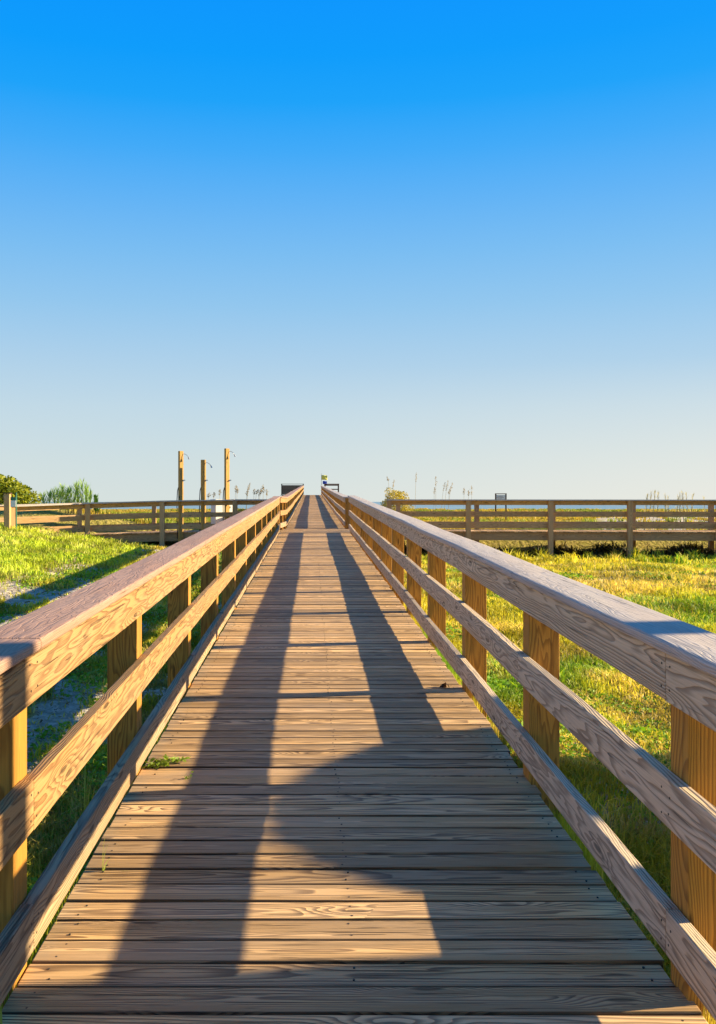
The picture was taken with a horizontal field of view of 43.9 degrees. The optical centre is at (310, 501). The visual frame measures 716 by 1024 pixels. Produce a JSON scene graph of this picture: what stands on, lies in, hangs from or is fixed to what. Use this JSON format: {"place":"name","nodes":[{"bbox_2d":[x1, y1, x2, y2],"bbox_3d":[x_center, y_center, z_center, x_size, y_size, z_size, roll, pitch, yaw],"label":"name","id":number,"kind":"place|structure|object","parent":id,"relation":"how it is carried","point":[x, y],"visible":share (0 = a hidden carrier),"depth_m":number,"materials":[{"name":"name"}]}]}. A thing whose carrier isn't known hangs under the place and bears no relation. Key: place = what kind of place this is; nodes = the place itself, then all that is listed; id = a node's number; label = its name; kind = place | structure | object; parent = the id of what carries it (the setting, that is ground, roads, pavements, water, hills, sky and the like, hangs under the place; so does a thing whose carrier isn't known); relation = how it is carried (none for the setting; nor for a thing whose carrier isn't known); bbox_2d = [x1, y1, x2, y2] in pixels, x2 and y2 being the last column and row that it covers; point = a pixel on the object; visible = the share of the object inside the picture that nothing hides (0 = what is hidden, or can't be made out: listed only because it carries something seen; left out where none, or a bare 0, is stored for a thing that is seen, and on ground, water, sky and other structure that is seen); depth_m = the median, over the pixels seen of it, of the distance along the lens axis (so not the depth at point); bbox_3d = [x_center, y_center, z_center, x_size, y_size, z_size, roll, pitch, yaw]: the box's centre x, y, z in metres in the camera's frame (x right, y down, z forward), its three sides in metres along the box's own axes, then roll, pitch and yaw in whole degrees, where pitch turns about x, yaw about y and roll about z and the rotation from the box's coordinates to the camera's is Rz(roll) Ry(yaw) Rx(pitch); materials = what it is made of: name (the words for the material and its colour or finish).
{"place":"outdoors","nodes":[
{"label":"outdoors","id":0,"kind":"place"},
{"bbox_2d":[0,1004,1,1023],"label":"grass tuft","id":1,"kind":"object","parent":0,"point":[1,1014],"visible":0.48,"depth_m":2.66,"materials":[{"name":"green plant"}]},
{"bbox_2d":[0,509,715,955],"bbox_3d":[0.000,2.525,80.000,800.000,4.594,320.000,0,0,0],"label":"ground","id":2,"kind":"structure","parent":0,"point":[62,707],"depth_m":14.56,"materials":[{"name":"green plant"}]},
{"bbox_2d":[3,493,11,527],"bbox_3d":[-9.100,0.591,26.585,0.210,1.717,0.210,0,0,0],"label":"gate post","id":3,"kind":"object","parent":2,"relation":"on","point":[7,513],"visible":0.6,"depth_m":26.50,"materials":[{"name":"brown wood"}]},
{"bbox_2d":[10,493,16,528],"bbox_3d":[-8.841,0.538,26.371,0.171,1.624,0.102,0,0,0],"label":"rules sign","id":4,"kind":"object","parent":2,"relation":"on","point":[13,501],"visible":0.83,"depth_m":26.32,"materials":[{"name":"white paint"}]},
{"bbox_2d":[0,474,43,504],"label":"round shrub","id":5,"kind":"object","parent":2,"relation":"on","point":[8,484],"visible":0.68,"depth_m":33.65,"materials":[{"name":"green plant"}]},
{"bbox_2d":[39,477,93,514],"bbox_3d":[-8.667,-0.175,31.646,2.014,1.440,0.852,0,0,0],"label":"leafy plant","id":6,"kind":"object","parent":2,"relation":"on","point":[52,495],"visible":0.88,"depth_m":31.57,"materials":[{"name":"green plant"}]},
{"bbox_2d":[93,494,100,513],"bbox_3d":[-7.647,0.122,31.607,0.360,0.890,0.298,0,0,0],"label":"leafy plant","id":7,"kind":"object","parent":2,"relation":"on","point":[95,499],"visible":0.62,"depth_m":31.58,"materials":[{"name":"green plant"}]},
{"bbox_2d":[80,530,200,541],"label":"boardwalk","id":8,"kind":"structure","parent":2,"relation":"on","point":[146,536],"depth_m":28.80,"materials":[{"name":"brown wood"}]},
{"bbox_2d":[0,500,264,530],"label":"wooden railing","id":9,"kind":"object","parent":8,"relation":"attached to","point":[79,513],"visible":0.23,"depth_m":30.64,"materials":[{"name":"brown wood"}]},
{"bbox_2d":[11,499,266,547],"bbox_3d":[-5.321,1.030,28.268,8.184,2.221,1.502,0,0,-12],"label":"wooden railing","id":10,"kind":"object","parent":8,"relation":"attached to","point":[162,515],"visible":0.76,"depth_m":28.57,"materials":[{"name":"brown wood"}]},
{"bbox_2d":[210,499,231,523],"bbox_3d":[-2.969,0.439,29.564,0.689,1.042,0.374,0,0,-34],"label":"litter bin","id":11,"kind":"object","parent":8,"relation":"on","point":[216,508],"visible":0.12,"depth_m":29.35,"materials":[{"name":"white paint"}]},
{"bbox_2d":[176,451,189,541],"bbox_3d":[-4.132,0.088,28.704,0.437,3.459,0.165,0,0,0],"label":"shower post","id":12,"kind":"object","parent":2,"relation":"on","point":[180,495],"visible":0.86,"depth_m":28.66,"materials":[{"name":"brown wood"}]},
{"bbox_2d":[199,460,211,531],"bbox_3d":[-3.402,0.258,28.704,0.437,3.234,0.165,0,0,0],"label":"shower post","id":13,"kind":"object","parent":2,"relation":"on","point":[203,486],"visible":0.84,"depth_m":28.66,"materials":[{"name":"brown wood"}]},
{"bbox_2d":[223,448,235,520],"bbox_3d":[-2.640,0.095,28.704,0.437,3.639,0.165,0,0,0],"label":"shower post","id":14,"kind":"object","parent":2,"relation":"on","point":[226,489],"visible":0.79,"depth_m":28.67,"materials":[{"name":"brown wood"}]},
{"bbox_2d":[245,483,249,508],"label":"sea oats","id":15,"kind":"object","parent":2,"relation":"on","point":[247,493],"visible":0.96,"depth_m":36.99,"materials":[{"name":"beige plant"}]},
{"bbox_2d":[253,487,267,505],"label":"sea oats","id":16,"kind":"object","parent":2,"relation":"on","point":[257,491],"visible":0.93,"depth_m":37.00,"materials":[{"name":"beige plant"}]},
{"bbox_2d":[286,495,344,528],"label":"boardwalk","id":17,"kind":"structure","parent":2,"relation":"on","point":[314,512],"depth_m":41.57,"materials":[{"name":"brown wood"}]},
{"bbox_2d":[278,486,303,529],"bbox_3d":[-0.987,0.127,66.271,0.406,4.048,75.942,0,0,0],"label":"wooden railing","id":18,"kind":"object","parent":17,"relation":"attached to","point":[288,504],"visible":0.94,"depth_m":34.50,"materials":[{"name":"brown wood"}]},
{"bbox_2d":[321,486,349,528],"bbox_3d":[1.255,-0.064,67.719,0.288,3.667,73.047,0,0,0],"label":"wooden railing","id":19,"kind":"object","parent":17,"relation":"attached to","point":[338,503],"visible":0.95,"depth_m":38.49,"materials":[{"name":"brown wood"}]},
{"bbox_2d":[279,529,351,534],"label":"boardwalk","id":20,"kind":"structure","parent":2,"relation":"on","point":[315,531],"depth_m":28.17,"materials":[{"name":"brown wood"}]},
{"bbox_2d":[2,533,707,1023],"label":"boardwalk","id":21,"kind":"structure","parent":2,"relation":"on","point":[352,821],"depth_m":3.77,"materials":[{"name":"brown wood"}]},
{"bbox_2d":[102,846,128,870],"bbox_3d":[-0.824,1.498,3.728,0.115,0.170,0.058,0,0,22],"label":"grass tuft","id":22,"kind":"object","parent":21,"relation":"on","point":[103,862],"visible":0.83,"depth_m":3.74,"materials":[{"name":"plant"}]},
{"bbox_2d":[0,496,280,1006],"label":"wooden railing","id":23,"kind":"object","parent":21,"relation":"attached to","point":[44,649],"visible":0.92,"depth_m":3.90,"materials":[{"name":"brown wood"}]},
{"bbox_2d":[141,754,190,768],"bbox_3d":[-0.838,1.508,5.111,0.294,0.084,0.129,0,0,-33],"label":"creeping weed","id":24,"kind":"object","parent":21,"relation":"on","point":[165,761],"visible":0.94,"depth_m":5.10,"materials":[{"name":"green plant"}]},
{"bbox_2d":[431,681,448,687],"bbox_3d":[1.023,1.446,7.012,0.145,0.072,0.066,0,0,0],"label":"dead leaf","id":25,"kind":"object","parent":21,"relation":"on","point":[443,685],"visible":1,"depth_m":7.00,"materials":[{"name":"brown plant"}]},
{"bbox_2d":[348,495,715,1023],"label":"wooden railing","id":26,"kind":"object","parent":21,"relation":"attached to","point":[671,660],"visible":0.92,"depth_m":3.60,"materials":[{"name":"brown wood"}]},
{"bbox_2d":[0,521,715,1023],"bbox_3d":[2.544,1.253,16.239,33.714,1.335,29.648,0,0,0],"label":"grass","id":27,"kind":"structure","parent":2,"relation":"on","point":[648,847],"depth_m":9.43,"materials":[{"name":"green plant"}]},
{"bbox_2d":[70,760,99,821],"bbox_3d":[-1.130,1.486,4.322,0.241,0.520,0.057,0,0,0],"label":"grass tuft","id":28,"kind":"object","parent":27,"relation":"on","point":[86,791],"visible":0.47,"depth_m":4.31,"materials":[{"name":"green plant"}]},
{"bbox_2d":[2,501,714,529],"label":"dune grass","id":29,"kind":"structure","parent":2,"relation":"on","point":[436,519],"depth_m":52.30,"materials":[{"name":"green plant"}]},
{"bbox_2d":[380,487,413,510],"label":"golden bush","id":30,"kind":"object","parent":2,"relation":"on","point":[399,496],"visible":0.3,"depth_m":45.79,"materials":[{"name":"yellow plant"}]},
{"bbox_2d":[440,483,452,518],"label":"sea oats","id":31,"kind":"object","parent":2,"relation":"on","point":[445,496],"visible":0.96,"depth_m":45.99,"materials":[{"name":"beige plant"}]},
{"bbox_2d":[495,493,506,519],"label":"notice board","id":32,"kind":"object","parent":2,"relation":"on","point":[501,496],"visible":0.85,"depth_m":52.00,"materials":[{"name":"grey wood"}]},
{"bbox_2d":[387,499,715,556],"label":"wooden railing","id":33,"kind":"object","parent":2,"relation":"on","point":[550,525],"visible":0.82,"depth_m":28.54,"materials":[{"name":"brown wood"}]},
{"bbox_2d":[396,505,714,549],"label":"wooden railing","id":34,"kind":"object","parent":2,"relation":"on","point":[710,520],"visible":0.21,"depth_m":30.67,"materials":[{"name":"brown wood"}]},
{"bbox_2d":[404,529,714,540],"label":"boardwalk","id":35,"kind":"structure","parent":2,"relation":"on","point":[596,535],"depth_m":28.65,"materials":[{"name":"brown wood"}]},
{"bbox_2d":[645,489,669,520],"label":"leafy plant","id":36,"kind":"object","parent":2,"relation":"on","point":[657,505],"visible":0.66,"depth_m":47.99,"materials":[{"name":"plant"}]},
{"bbox_2d":[675,491,705,521],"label":"leafy plant","id":37,"kind":"object","parent":2,"relation":"on","point":[686,506],"visible":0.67,"depth_m":47.99,"materials":[{"name":"plant"}]},
{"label":"boardwalk","id":38,"kind":"object","parent":2,"relation":"on","visible":0},
{"bbox_2d":[281,484,303,494],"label":"board fence","id":39,"kind":"object","parent":38,"relation":"on","point":[287,488],"visible":0.6,"depth_m":104.54,"materials":[{"name":"brown wood"}]},
{"bbox_2d":[321,474,326,485],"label":"sign","id":40,"kind":"object","parent":38,"relation":"on","point":[323,477],"visible":0.91,"depth_m":105.99,"materials":[{"name":"metal"}]},
{"bbox_2d":[324,484,338,491],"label":"open fence","id":41,"kind":"object","parent":38,"relation":"on","point":[325,485],"visible":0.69,"depth_m":104.53,"materials":[{"name":"brown wood"}]},
{"bbox_2d":[0,0,715,501],"label":"sky","id":42,"kind":"structure","parent":0,"point":[359,244],"materials":[{"name":"blue"}]},
{"bbox_2d":[29,502,714,509],"bbox_3d":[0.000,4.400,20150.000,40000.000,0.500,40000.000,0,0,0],"label":"sea","id":43,"kind":"structure","parent":0,"point":[453,507],"depth_m":776.04,"materials":[{"name":"liquid"}]}
]}

